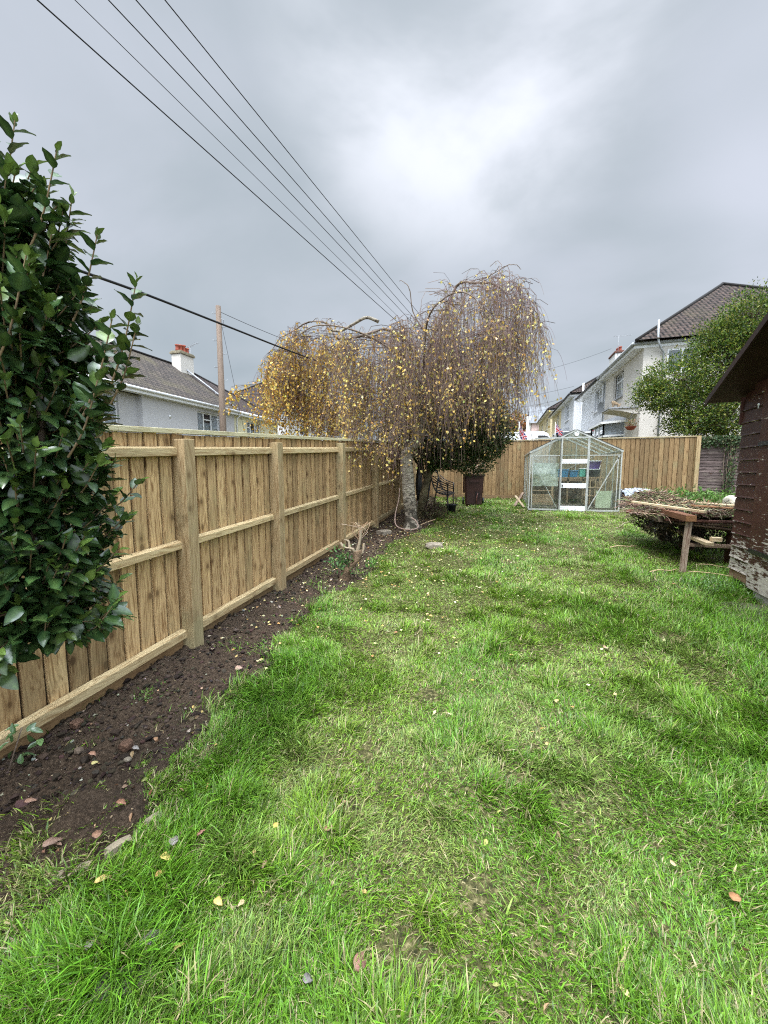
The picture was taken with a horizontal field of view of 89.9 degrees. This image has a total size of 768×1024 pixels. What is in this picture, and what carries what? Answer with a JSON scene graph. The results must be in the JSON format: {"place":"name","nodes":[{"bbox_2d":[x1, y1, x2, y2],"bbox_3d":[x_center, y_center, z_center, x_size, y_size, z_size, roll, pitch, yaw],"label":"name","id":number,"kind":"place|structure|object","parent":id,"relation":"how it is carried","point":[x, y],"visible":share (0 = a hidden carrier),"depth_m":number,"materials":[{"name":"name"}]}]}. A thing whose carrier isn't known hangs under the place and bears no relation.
{"place":"outdoors","nodes":[
{"label":"outdoors","id":0,"kind":"place"},
{"bbox_2d":[62,329,239,436],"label":"semi detached house","id":1,"kind":"structure","parent":0,"point":[173,394],"depth_m":17.72,"materials":[{"name":"paint"}]},
{"bbox_2d":[99,393,116,424],"bbox_3d":[-10.917,-3.876,14.387,0.504,1.850,2.350,2,6,16],"label":"window","id":2,"kind":"structure","parent":1,"relation":"in","point":[114,412],"depth_m":14.98,"materials":[{"name":"glass"}]},
{"bbox_2d":[197,411,218,436],"bbox_3d":[-9.103,-4.352,19.407,0.504,1.800,2.350,2,6,16],"label":"window","id":3,"kind":"structure","parent":1,"relation":"in","point":[206,421],"depth_m":19.56,"materials":[{"name":"white plastic"}]},
{"bbox_2d":[80,269,373,379],"bbox_3d":[-1.342,-3.032,7.530,0.027,1.431,11.479,2,6,16],"label":"service cable","id":4,"kind":"object","parent":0,"point":[148,295],"visible":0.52,"depth_m":4.45,"materials":[{"name":"rubber"}]},
{"bbox_2d":[37,0,418,340],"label":"overhead wire","id":5,"kind":"object","parent":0,"point":[61,21],"visible":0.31,"depth_m":6.05,"materials":[{"name":"metal"}]},
{"bbox_2d":[188,373,284,438],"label":"semi detached house","id":6,"kind":"structure","parent":0,"point":[239,425],"depth_m":22.60,"materials":[{"name":"white plastic"}]},
{"bbox_2d":[234,422,259,437],"bbox_3d":[-8.040,-4.737,22.956,0.504,1.740,2.200,2,6,16],"label":"window","id":7,"kind":"structure","parent":6,"relation":"in","point":[250,429],"depth_m":23.08,"materials":[{"name":"glass"}]},
{"bbox_2d":[75,0,416,334],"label":"overhead wire","id":8,"kind":"object","parent":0,"point":[211,133],"visible":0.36,"depth_m":6.03,"materials":[{"name":"metal"}]},
{"bbox_2d":[136,0,414,318],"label":"overhead wire","id":9,"kind":"object","parent":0,"point":[251,132],"visible":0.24,"depth_m":6.05,"materials":[{"name":"metal"}]},
{"bbox_2d":[165,0,437,336],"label":"overhead wire","id":10,"kind":"object","parent":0,"point":[273,133],"visible":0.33,"depth_m":6.05,"materials":[{"name":"metal"}]},
{"bbox_2d":[108,0,504,420],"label":"overhead wire","id":11,"kind":"object","parent":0,"point":[236,135],"visible":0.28,"depth_m":6.07,"materials":[{"name":"metal"}]},
{"bbox_2d":[0,494,767,1023],"bbox_3d":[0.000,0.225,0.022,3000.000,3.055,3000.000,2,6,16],"label":"ground","id":12,"kind":"structure","parent":0,"point":[392,936],"depth_m":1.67,"materials":[{"name":"plant"}]},
{"bbox_2d":[103,834,130,859],"bbox_3d":[-1.031,1.298,1.492,0.088,0.034,0.030,-5,8,-43],"label":"edging stone","id":13,"kind":"object","parent":12,"relation":"on","point":[115,847],"visible":0.77,"depth_m":1.48,"materials":[{"name":"stone"}]},
{"bbox_2d":[89,960,155,1014],"bbox_3d":[-0.730,1.336,1.086,0.152,0.046,0.075,-2,6,-21],"label":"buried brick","id":14,"kind":"object","parent":12,"relation":"in","point":[106,1000],"visible":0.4,"depth_m":1.07,"materials":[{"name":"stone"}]},
{"bbox_2d":[137,929,166,948],"bbox_3d":[-0.706,1.300,1.175,0.083,0.029,0.035,-6,8,-44],"label":"fallen leaf","id":15,"kind":"object","parent":12,"relation":"on","point":[150,937],"visible":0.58,"depth_m":1.17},
{"bbox_2d":[144,811,160,826],"bbox_3d":[-0.957,1.276,1.599,0.021,0.034,0.064,4,7,38],"label":"edging stone","id":16,"kind":"object","parent":12,"relation":"on","point":[149,818],"visible":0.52,"depth_m":1.58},
{"bbox_2d":[214,896,222,905],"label":"fallen leaf","id":17,"kind":"object","parent":12,"relation":"on","point":[218,900],"visible":1,"depth_m":1.26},
{"bbox_2d":[212,305,228,436],"bbox_3d":[-7.865,-4.989,18.737,0.554,9.600,0.322,3,7,29],"label":"utility pole","id":18,"kind":"object","parent":12,"relation":"on","point":[221,390],"visible":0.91,"depth_m":18.47,"materials":[{"name":"brown wood"}]},
{"bbox_2d":[0,497,444,964],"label":"soil bed","id":19,"kind":"object","parent":12,"relation":"on","point":[84,807],"visible":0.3,"depth_m":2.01,"materials":[{"name":"soil"}]},
{"bbox_2d":[0,722,43,770],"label":"young bay shoot","id":20,"kind":"object","parent":19,"relation":"on","point":[31,728],"visible":0.99,"depth_m":1.88,"materials":[{"name":"green plant"}]},
{"bbox_2d":[42,837,62,846],"bbox_3d":[-1.277,1.270,1.483,0.035,0.027,0.058,2,6,16],"label":"fallen leaf","id":21,"kind":"object","parent":19,"relation":"on","point":[50,841],"visible":1,"depth_m":1.48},
{"bbox_2d":[49,860,91,884],"bbox_3d":[-1.137,1.316,1.400,0.120,0.034,0.039,-3,7,-29],"label":"edging stone","id":22,"kind":"object","parent":19,"relation":"on","point":[79,864],"visible":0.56,"depth_m":1.40,"materials":[{"name":"stone"}]},
{"bbox_2d":[0,111,151,689],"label":"bay shrub","id":23,"kind":"object","parent":19,"relation":"on","point":[54,408],"visible":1,"depth_m":1.27,"materials":[{"name":"green plant"}]},
{"bbox_2d":[69,718,83,729],"bbox_3d":[-1.714,1.184,2.152,0.056,0.037,0.052,2,6,16],"label":"soil clod","id":24,"kind":"object","parent":19,"relation":"on","point":[74,724],"visible":0.95,"depth_m":2.13,"materials":[{"name":"soil"}]},
{"bbox_2d":[92,830,101,838],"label":"fallen leaf","id":25,"kind":"object","parent":19,"relation":"on","point":[96,834],"visible":1,"depth_m":1.50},
{"bbox_2d":[118,738,133,751],"bbox_3d":[-1.326,1.203,1.985,0.061,0.040,0.051,2,6,16],"label":"stone","id":26,"kind":"object","parent":19,"relation":"on","point":[125,745],"visible":0.97,"depth_m":1.97,"materials":[{"name":"stone"}]},
{"bbox_2d":[131,680,165,703],"bbox_3d":[-1.452,1.119,2.388,0.209,0.061,0.198,-5,8,-41],"label":"weed sprig","id":27,"kind":"object","parent":19,"relation":"on","point":[145,697],"visible":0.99,"depth_m":2.38,"materials":[{"name":"green plant"}]},
{"bbox_2d":[0,425,417,759],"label":"closeboard fence","id":28,"kind":"object","parent":19,"relation":"on","point":[218,529],"visible":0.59,"depth_m":3.09,"materials":[{"name":"brown wood"}]},
{"bbox_2d":[324,522,369,580],"bbox_3d":[-0.424,0.488,4.482,0.506,0.723,0.400,2,6,16],"label":"tree stump","id":29,"kind":"object","parent":19,"relation":"on","point":[345,574],"visible":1,"depth_m":4.46,"materials":[{"name":"wood"}]},
{"bbox_2d":[365,557,377,567],"bbox_3d":[-0.158,0.639,4.872,0.159,0.135,0.096,2,6,16],"label":"green seedling","id":30,"kind":"object","parent":19,"relation":"on","point":[374,562],"visible":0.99,"depth_m":4.87,"materials":[{"name":"green plant"}]},
{"bbox_2d":[376,529,391,535],"bbox_3d":[0.000,0.380,6.906,0.224,0.106,0.180,-5,8,-40],"label":"flat stone","id":31,"kind":"object","parent":19,"relation":"on","point":[383,532],"visible":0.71,"depth_m":6.84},
{"bbox_2d":[394,488,418,529],"bbox_3d":[0.381,-0.064,7.279,0.276,0.768,0.578,-5,7,-38],"label":"garden hose","id":32,"kind":"object","parent":19,"relation":"on","point":[395,516],"visible":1,"depth_m":7.31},
{"bbox_2d":[415,459,422,504],"bbox_3d":[0.807,-0.689,8.875,0.170,1.501,0.170,2,6,16],"label":"closed parasol","id":33,"kind":"object","parent":19,"relation":"on","point":[418,483],"visible":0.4,"depth_m":8.81,"materials":[{"name":"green fabric"}]},
{"bbox_2d":[416,496,448,518],"bbox_3d":[1.048,-0.089,8.377,0.730,0.553,0.636,2,6,16],"label":"heather shrub","id":34,"kind":"object","parent":19,"relation":"on","point":[436,507],"visible":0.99,"depth_m":8.31,"materials":[{"name":"green plant"}]},
{"bbox_2d":[424,469,454,514],"bbox_3d":[1.341,-0.523,9.403,0.684,1.052,1.200,2,6,16],"label":"garden chair","id":35,"kind":"object","parent":19,"relation":"on","point":[441,487],"visible":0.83,"depth_m":8.89,"materials":[{"name":"black metal"}]},
{"bbox_2d":[373,381,522,517],"bbox_3d":[1.290,-1.465,8.430,3.316,3.258,2.092,2,6,16],"label":"evergreen tree","id":36,"kind":"object","parent":19,"relation":"on","point":[437,463],"visible":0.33,"depth_m":7.98,"materials":[{"name":"green plant"}]},
{"bbox_2d":[235,382,368,440],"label":"white house","id":37,"kind":"structure","parent":12,"relation":"on","point":[256,399],"depth_m":29.18,"materials":[{"name":"plastic"}]},
{"bbox_2d":[302,972,312,983],"bbox_3d":[-0.214,1.315,1.083,0.029,0.014,0.026,2,6,16],"label":"fallen leaf","id":38,"kind":"object","parent":12,"relation":"on","point":[307,976],"visible":1,"depth_m":1.08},
{"bbox_2d":[353,952,365,971],"bbox_3d":[-0.068,1.310,1.125,0.035,0.027,0.058,2,6,16],"label":"fallen leaf","id":39,"kind":"object","parent":12,"relation":"on","point":[357,966],"visible":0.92,"depth_m":1.12,"materials":[{"name":"plant"}]},
{"bbox_2d":[4,515,749,1012],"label":"brown leaf litter","id":40,"kind":"object","parent":12,"relation":"on","point":[240,759],"visible":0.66,"depth_m":1.73,"materials":[{"name":"plant"}]},
{"bbox_2d":[217,261,566,530],"bbox_3d":[0.115,-1.942,7.516,5.919,4.568,3.585,2,6,16],"label":"weeping birch tree","id":41,"kind":"object","parent":12,"relation":"on","point":[445,367],"visible":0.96,"depth_m":6.55,"materials":[{"name":"yellow plant"}]},
{"bbox_2d":[425,542,442,548],"bbox_3d":[0.769,0.519,5.924,0.272,0.079,0.180,0,6,-1],"label":"flat stone","id":42,"kind":"object","parent":12,"relation":"on","point":[430,545],"visible":0.93,"depth_m":5.84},
{"bbox_2d":[446,503,456,512],"bbox_3d":[1.604,-0.095,9.210,0.270,0.200,0.270,2,6,16],"label":"plant pot","id":43,"kind":"object","parent":12,"relation":"on","point":[452,507],"visible":0.74,"depth_m":9.11,"materials":[{"name":"black plastic"}]},
{"bbox_2d":[221,497,703,728],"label":"leaf litter","id":44,"kind":"object","parent":12,"relation":"on","point":[555,700],"visible":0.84,"depth_m":4.79,"materials":[{"name":"plant"}]},
{"bbox_2d":[462,474,484,503],"bbox_3d":[2.376,-0.593,10.230,0.560,0.820,0.676,1,6,11],"label":"wheelie bin","id":45,"kind":"object","parent":12,"relation":"on","point":[473,488],"visible":0.9,"depth_m":9.96,"materials":[{"name":"brown plastic"}]},
{"bbox_2d":[503,412,527,431],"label":"autumn tree","id":46,"kind":"object","parent":12,"relation":"on","point":[523,425],"visible":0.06,"depth_m":60.36,"materials":[{"name":"brown plant"}]},
{"bbox_2d":[518,422,526,439],"bbox_3d":[6.706,-2.740,18.709,0.387,3.230,0.104,1,6,12],"label":"union flag","id":47,"kind":"object","parent":12,"relation":"on","point":[523,435],"visible":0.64,"depth_m":18.61,"materials":[{"name":"fabric"}]},
{"bbox_2d":[506,432,549,440],"bbox_3d":[9.283,-3.962,25.656,4.800,2.580,1.812,2,6,16],"label":"white van","id":48,"kind":"object","parent":12,"relation":"on","point":[536,435],"visible":0.06,"depth_m":24.54,"materials":[{"name":"metal"}]},
{"bbox_2d":[526,406,549,431],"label":"pink house","id":49,"kind":"structure","parent":12,"relation":"on","point":[533,426],"depth_m":57.62,"materials":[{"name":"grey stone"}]},
{"bbox_2d":[536,400,567,436],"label":"semi detached house","id":50,"kind":"structure","parent":12,"relation":"on","point":[542,424],"depth_m":41.96,"materials":[{"name":"paint"}]},
{"bbox_2d":[548,408,560,436],"bbox_3d":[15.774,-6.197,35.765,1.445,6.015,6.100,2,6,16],"label":"semi detached house","id":51,"kind":"structure","parent":12,"relation":"on","point":[553,416],"depth_m":35.47,"materials":[{"name":"paint"}]},
{"bbox_2d":[555,422,562,435],"bbox_3d":[10.709,-3.918,23.706,0.440,3.180,0.104,1,6,7],"label":"union flag","id":52,"kind":"object","parent":12,"relation":"on","point":[558,431],"visible":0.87,"depth_m":23.59,"materials":[{"name":"multicoloured fabric"}]},
{"bbox_2d":[422,436,701,499],"bbox_3d":[4.694,-1.096,11.082,7.288,1.976,0.105,2,6,16],"label":"closeboard fence","id":53,"kind":"object","parent":12,"relation":"on","point":[659,461],"visible":0.54,"depth_m":10.57,"materials":[{"name":"brown wood"}]},
{"bbox_2d":[701,435,741,497],"bbox_3d":[8.971,-1.121,9.824,1.717,1.677,0.279,2,6,16],"label":"ivy","id":54,"kind":"object","parent":53,"relation":"attached to","point":[731,441],"visible":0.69,"depth_m":9.85,"materials":[{"name":"green plant"}]},
{"bbox_2d":[530,477,598,502],"bbox_3d":[4.821,-0.604,10.365,1.680,0.660,0.635,2,6,16],"label":"greenhouse staging","id":55,"kind":"object","parent":12,"relation":"on","point":[571,493],"visible":0.62,"depth_m":10.52,"materials":[{"name":"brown wood"}]},
{"bbox_2d":[550,469,568,476],"bbox_3d":[4.650,-1.031,10.249,0.460,0.209,0.321,2,6,16],"label":"storage box","id":56,"kind":"object","parent":55,"relation":"on","point":[565,472],"visible":0.48,"depth_m":10.08,"materials":[{"name":"blue plastic"}]},
{"bbox_2d":[568,470,577,476],"bbox_3d":[4.977,-1.006,10.152,0.220,0.179,0.299,2,6,16],"label":"storage box","id":57,"kind":"object","parent":55,"relation":"on","point":[572,473],"visible":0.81,"depth_m":10.03,"materials":[{"name":"blue plastic"}]},
{"bbox_2d":[529,503,616,510],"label":"greenhouse floor","id":58,"kind":"structure","parent":12,"relation":"on","point":[592,507],"depth_m":9.32,"materials":[{"name":"concrete"}]},
{"bbox_2d":[529,482,553,502],"bbox_3d":[4.128,-0.511,10.133,0.580,0.540,0.220,2,6,16],"label":"shelf unit","id":59,"kind":"object","parent":58,"relation":"on","point":[551,490],"visible":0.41,"depth_m":10.08,"materials":[{"name":"grey wood"}]},
{"bbox_2d":[532,494,553,504],"bbox_3d":[4.026,-0.329,9.825,0.500,0.260,0.380,2,6,16],"label":"wooden crate","id":60,"kind":"object","parent":58,"relation":"on","point":[541,499],"visible":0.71,"depth_m":9.66,"materials":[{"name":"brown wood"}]},
{"bbox_2d":[532,463,558,485],"bbox_3d":[3.845,-0.898,9.181,0.575,0.560,0.016,2,6,16],"label":"plastic sheet","id":61,"kind":"object","parent":58,"relation":"on","point":[545,470],"visible":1,"depth_m":9.17,"materials":[{"name":"plastic"}]},
{"bbox_2d":[581,477,603,504],"bbox_3d":[5.119,-0.522,9.479,0.420,0.672,0.300,2,6,16],"label":"plant rack","id":62,"kind":"object","parent":58,"relation":"on","point":[590,487],"visible":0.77,"depth_m":9.36,"materials":[{"name":"brown wood"}]},
{"bbox_2d":[578,468,586,476],"bbox_3d":[4.959,-0.988,9.635,0.160,0.209,0.218,2,6,16],"label":"plant tray","id":63,"kind":"object","parent":62,"relation":"on","point":[582,472],"visible":0.99,"depth_m":9.55,"materials":[{"name":"green plastic"}]},
{"bbox_2d":[585,469,600,476],"bbox_3d":[5.107,-0.953,9.438,0.319,0.179,0.270,2,6,16],"label":"storage box","id":64,"kind":"object","parent":62,"relation":"on","point":[594,472],"visible":0.84,"depth_m":9.32,"materials":[{"name":"black plastic"}]},
{"bbox_2d":[589,461,601,468],"bbox_3d":[5.074,-1.132,9.320,0.341,0.217,0.070,2,6,16],"label":"propagator lid","id":65,"kind":"object","parent":64,"relation":"on","point":[594,465],"visible":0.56,"depth_m":9.32,"materials":[{"name":"purple plastic"}]},
{"bbox_2d":[598,456,602,489],"bbox_3d":[5.459,-0.818,9.735,0.050,1.210,0.040,2,6,16],"label":"wooden post","id":66,"kind":"object","parent":58,"relation":"on","point":[600,467],"visible":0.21,"depth_m":9.70,"materials":[{"name":"brown wood"}]},
{"bbox_2d":[595,491,611,507],"bbox_3d":[5.095,-0.291,8.944,0.330,0.400,0.042,2,6,16],"label":"board","id":67,"kind":"object","parent":58,"relation":"on","point":[603,499],"visible":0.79,"depth_m":8.94,"materials":[{"name":"plastic"}]},
{"bbox_2d":[523,429,623,511],"bbox_3d":[4.663,-1.053,9.787,1.976,1.888,1.930,2,6,16],"label":"greenhouse","id":68,"kind":"object","parent":12,"relation":"on","point":[528,455],"visible":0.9,"depth_m":8.97,"materials":[{"name":"metal"}]},
{"bbox_2d":[552,346,623,438],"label":"semi detached house","id":69,"kind":"structure","parent":12,"relation":"on","point":[569,407],"depth_m":28.03,"materials":[{"name":"paint"}]},
{"bbox_2d":[573,377,623,439],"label":"semi detached house","id":70,"kind":"structure","parent":12,"relation":"on","point":[591,393],"depth_m":21.82,"materials":[{"name":"paint"}]},
{"bbox_2d":[592,380,616,414],"bbox_3d":[11.819,-6.011,20.714,0.690,1.720,2.300,2,6,16],"label":"window","id":71,"kind":"structure","parent":70,"relation":"in","point":[599,395],"depth_m":20.98,"materials":[{"name":"white plastic"}]},
{"bbox_2d":[610,489,632,507],"bbox_3d":[5.871,-0.340,9.494,0.447,0.450,0.757,2,6,16],"label":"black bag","id":72,"kind":"object","parent":12,"relation":"on","point":[613,497],"visible":0.3,"depth_m":9.26,"materials":[{"name":"plastic"}]},
{"bbox_2d":[618,488,649,495],"bbox_3d":[6.194,-0.486,9.271,0.879,0.204,0.665,2,6,16],"label":"silver sheet","id":73,"kind":"object","parent":72,"relation":"on","point":[627,491],"visible":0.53,"depth_m":9.13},
{"bbox_2d":[588,282,767,438],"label":"semi detached house","id":74,"kind":"structure","parent":12,"relation":"on","point":[659,339],"depth_m":14.93,"materials":[{"name":"paint"}]},
{"bbox_2d":[591,402,604,413],"bbox_3d":[10.537,-5.131,18.949,0.518,0.562,0.504,5,7,40],"label":"satellite dish","id":75,"kind":"object","parent":74,"relation":"attached to","point":[600,408],"visible":0.97,"depth_m":18.98,"materials":[{"name":"grey paint"}]},
{"bbox_2d":[591,424,604,437],"bbox_3d":[9.920,-3.159,17.924,0.118,1.730,2.305,2,6,16],"label":"bay window","id":76,"kind":"structure","parent":74,"relation":"in","point":[597,431],"depth_m":17.60,"materials":[{"name":"glass"}]},
{"bbox_2d":[602,422,625,437],"bbox_3d":[9.830,-3.016,16.498,0.094,1.730,0.968,-4,7,-34],"label":"bay window","id":77,"kind":"structure","parent":74,"relation":"in","point":[612,430],"depth_m":16.48,"materials":[{"name":"glass"}]},
{"bbox_2d":[610,372,623,402],"bbox_3d":[10.617,-5.635,17.258,0.370,1.180,1.690,2,6,16],"label":"window","id":78,"kind":"structure","parent":74,"relation":"in","point":[619,391],"depth_m":17.60,"materials":[{"name":"white plastic"}]},
{"bbox_2d":[624,413,639,429],"bbox_3d":[9.346,-3.390,14.457,0.533,0.630,0.567,2,6,16],"label":"hanging basket","id":79,"kind":"object","parent":74,"relation":"hanging from","point":[629,426],"visible":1,"depth_m":14.43,"materials":[{"name":"red ceramic"}]},
{"bbox_2d":[667,348,695,372],"bbox_3d":[10.784,-5.488,13.928,0.950,0.850,0.029,2,6,16],"label":"window","id":80,"kind":"structure","parent":74,"relation":"in","point":[675,351],"depth_m":13.97,"materials":[{"name":"white plastic"}]},
{"bbox_2d":[627,514,731,553],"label":"bramble clippings","id":81,"kind":"object","parent":12,"relation":"on","point":[704,534],"visible":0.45,"depth_m":5.16,"materials":[{"name":"brown plant"}]},
{"bbox_2d":[663,527,713,545],"bbox_3d":[4.020,0.263,5.283,0.085,0.038,1.488,1,9,12],"label":"old plank","id":82,"kind":"object","parent":81,"relation":"on","point":[701,540],"visible":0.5,"depth_m":4.75,"materials":[{"name":"brown wood"}]},
{"bbox_2d":[709,537,722,541],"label":"old plank","id":83,"kind":"object","parent":82,"relation":"on","point":[716,539],"visible":1,"depth_m":4.58,"materials":[{"name":"brown wood"}]},
{"bbox_2d":[689,542,731,548],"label":"old plank","id":84,"kind":"object","parent":81,"relation":"on","point":[727,546],"visible":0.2,"depth_m":4.76,"materials":[{"name":"brown wood"}]},
{"bbox_2d":[634,484,734,502],"bbox_3d":[7.716,-0.461,9.529,3.501,0.551,2.451,-1,6,-5],"label":"weed patch","id":85,"kind":"object","parent":12,"relation":"on","point":[709,496],"visible":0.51,"depth_m":9.34,"materials":[{"name":"green plant"}]},
{"bbox_2d":[679,521,692,573],"bbox_3d":[3.549,0.443,4.535,0.054,0.670,0.044,4,8,16],"label":"support post","id":86,"kind":"object","parent":12,"relation":"on","point":[686,544],"visible":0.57,"depth_m":4.51,"materials":[{"name":"wood"}]},
{"bbox_2d":[621,277,767,493],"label":"garden tree","id":87,"kind":"object","parent":12,"relation":"on","point":[730,334],"visible":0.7,"depth_m":10.76,"materials":[{"name":"green plant"}]},
{"bbox_2d":[669,570,754,597],"bbox_3d":[3.404,0.723,3.893,0.790,0.173,0.650,2,6,16],"label":"weed patch","id":88,"kind":"object","parent":12,"relation":"on","point":[712,582],"visible":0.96,"depth_m":3.89,"materials":[{"name":"green plant"}]},
{"bbox_2d":[697,443,727,500],"bbox_3d":[8.539,-1.043,10.070,0.650,1.632,0.060,2,6,16],"label":"lap panel fence","id":89,"kind":"object","parent":12,"relation":"on","point":[711,466],"visible":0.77,"depth_m":10.05,"materials":[{"name":"brown wood"}]},
{"bbox_2d":[724,527,731,563],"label":"support block","id":90,"kind":"structure","parent":12,"relation":"on","point":[727,541],"depth_m":4.83,"materials":[{"name":"red wood"}]},
{"bbox_2d":[676,525,726,530],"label":"old plank","id":91,"kind":"object","parent":90,"relation":"on","point":[705,528],"visible":0.06,"depth_m":4.96,"materials":[{"name":"brown wood"}]},
{"bbox_2d":[646,517,718,527],"bbox_3d":[4.017,0.128,5.207,0.200,0.030,0.778,-31,14,-40],"label":"old plank","id":92,"kind":"object","parent":91,"relation":"on","point":[714,518],"visible":0.24,"depth_m":5.20,"materials":[{"name":"brown wood"}]},
{"bbox_2d":[663,520,731,529],"bbox_3d":[4.103,0.180,4.888,0.942,0.024,0.150,9,10,32],"label":"old plank","id":93,"kind":"object","parent":91,"relation":"on","point":[716,527],"visible":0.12,"depth_m":4.85,"materials":[{"name":"brown wood"}]},
{"bbox_2d":[669,521,732,526],"bbox_3d":[4.171,0.158,4.850,1.031,0.031,0.120,4,7,39],"label":"old plank","id":94,"kind":"object","parent":93,"relation":"on","point":[717,524],"visible":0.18,"depth_m":4.83,"materials":[{"name":"brown wood"}]},
{"bbox_2d":[664,518,732,523],"bbox_3d":[4.110,0.118,4.728,1.104,0.028,0.090,3,6,22],"label":"old plank","id":95,"kind":"object","parent":94,"relation":"on","point":[706,521],"visible":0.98,"depth_m":4.73,"materials":[{"name":"red wood"}]},
{"bbox_2d":[722,495,736,503],"bbox_3d":[6.602,-0.047,7.038,0.640,0.505,0.540,2,6,16],"label":"white sack","id":96,"kind":"object","parent":12,"relation":"on","point":[731,498],"visible":0.11,"depth_m":7.08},
{"bbox_2d":[729,892,740,901],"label":"fallen leaf","id":97,"kind":"object","parent":12,"relation":"on","point":[734,896],"visible":1,"depth_m":1.26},
{"bbox_2d":[731,443,739,492],"bbox_3d":[9.815,-1.008,9.713,1.760,1.632,0.060,2,6,16],"label":"lap panel fence","id":98,"kind":"object","parent":12,"relation":"on","point":[737,463],"visible":0.12,"depth_m":9.92,"materials":[{"name":"brown wood"}]},
{"bbox_2d":[704,312,767,605],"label":"garden shed","id":99,"kind":"structure","parent":12,"relation":"on","point":[743,380],"depth_m":3.77,"materials":[{"name":"brown paint"}]},
{"bbox_2d":[746,388,767,597],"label":"door","id":100,"kind":"structure","parent":99,"relation":"in","point":[757,568],"depth_m":3.62,"materials":[{"name":"brown paint"}]},
{"bbox_2d":[713,602,767,626],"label":"grass","id":101,"kind":"structure","parent":12,"relation":"on","point":[752,608],"depth_m":3.38,"materials":[{"name":"plant"}]},
{"bbox_2d":[0,0,767,442],"label":"sky","id":102,"kind":"structure","parent":0,"point":[614,153],"materials":[{"name":"grey"}]},
{"bbox_3d":[4.748,0.256,5.840,0.200,0.460,0.140,2,6,16],"label":"support block","id":103,"kind":"object","parent":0,"visible":0},
{"bbox_2d":[634,508,732,521],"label":"waste platform","id":104,"kind":"structure","parent":103,"relation":"on","point":[660,518],"depth_m":5.02,"materials":[{"name":"brown wood"}]},
{"bbox_2d":[626,500,696,521],"bbox_3d":[3.768,-0.040,5.352,0.105,0.070,1.936,1,7,14],"label":"old plank","id":105,"kind":"object","parent":104,"relation":"on","point":[683,516],"visible":0.6,"depth_m":4.64,"materials":[{"name":"red wood"}]},
{"bbox_2d":[612,486,735,521],"bbox_3d":[4.233,-0.148,5.486,1.658,0.454,1.820,2,6,16],"label":"garden waste heap","id":106,"kind":"object","parent":104,"relation":"on","point":[653,496],"visible":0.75,"depth_m":5.26,"materials":[{"name":"plant"}]},
{"bbox_2d":[613,496,642,527],"bbox_3d":[3.675,0.006,5.758,0.454,0.459,0.642,2,6,16],"label":"trailing brushwood","id":107,"kind":"object","parent":106,"relation":"on","point":[625,509],"visible":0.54,"depth_m":5.78,"materials":[{"name":"plant"}]},
{"bbox_2d":[631,501,706,512],"bbox_3d":[3.649,-0.071,4.983,0.050,0.029,0.898,-2,10,-22],"label":"old plank","id":108,"kind":"object","parent":106,"relation":"on","point":[674,507],"visible":1,"depth_m":4.90,"materials":[{"name":"brown wood"}]},
{"bbox_2d":[675,503,732,508],"bbox_3d":[4.108,-0.081,5.054,0.071,0.020,0.781,-2,7,-23],"label":"old plank","id":109,"kind":"object","parent":106,"relation":"on","point":[710,506],"visible":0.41,"depth_m":4.88,"materials":[{"name":"orange wood"}]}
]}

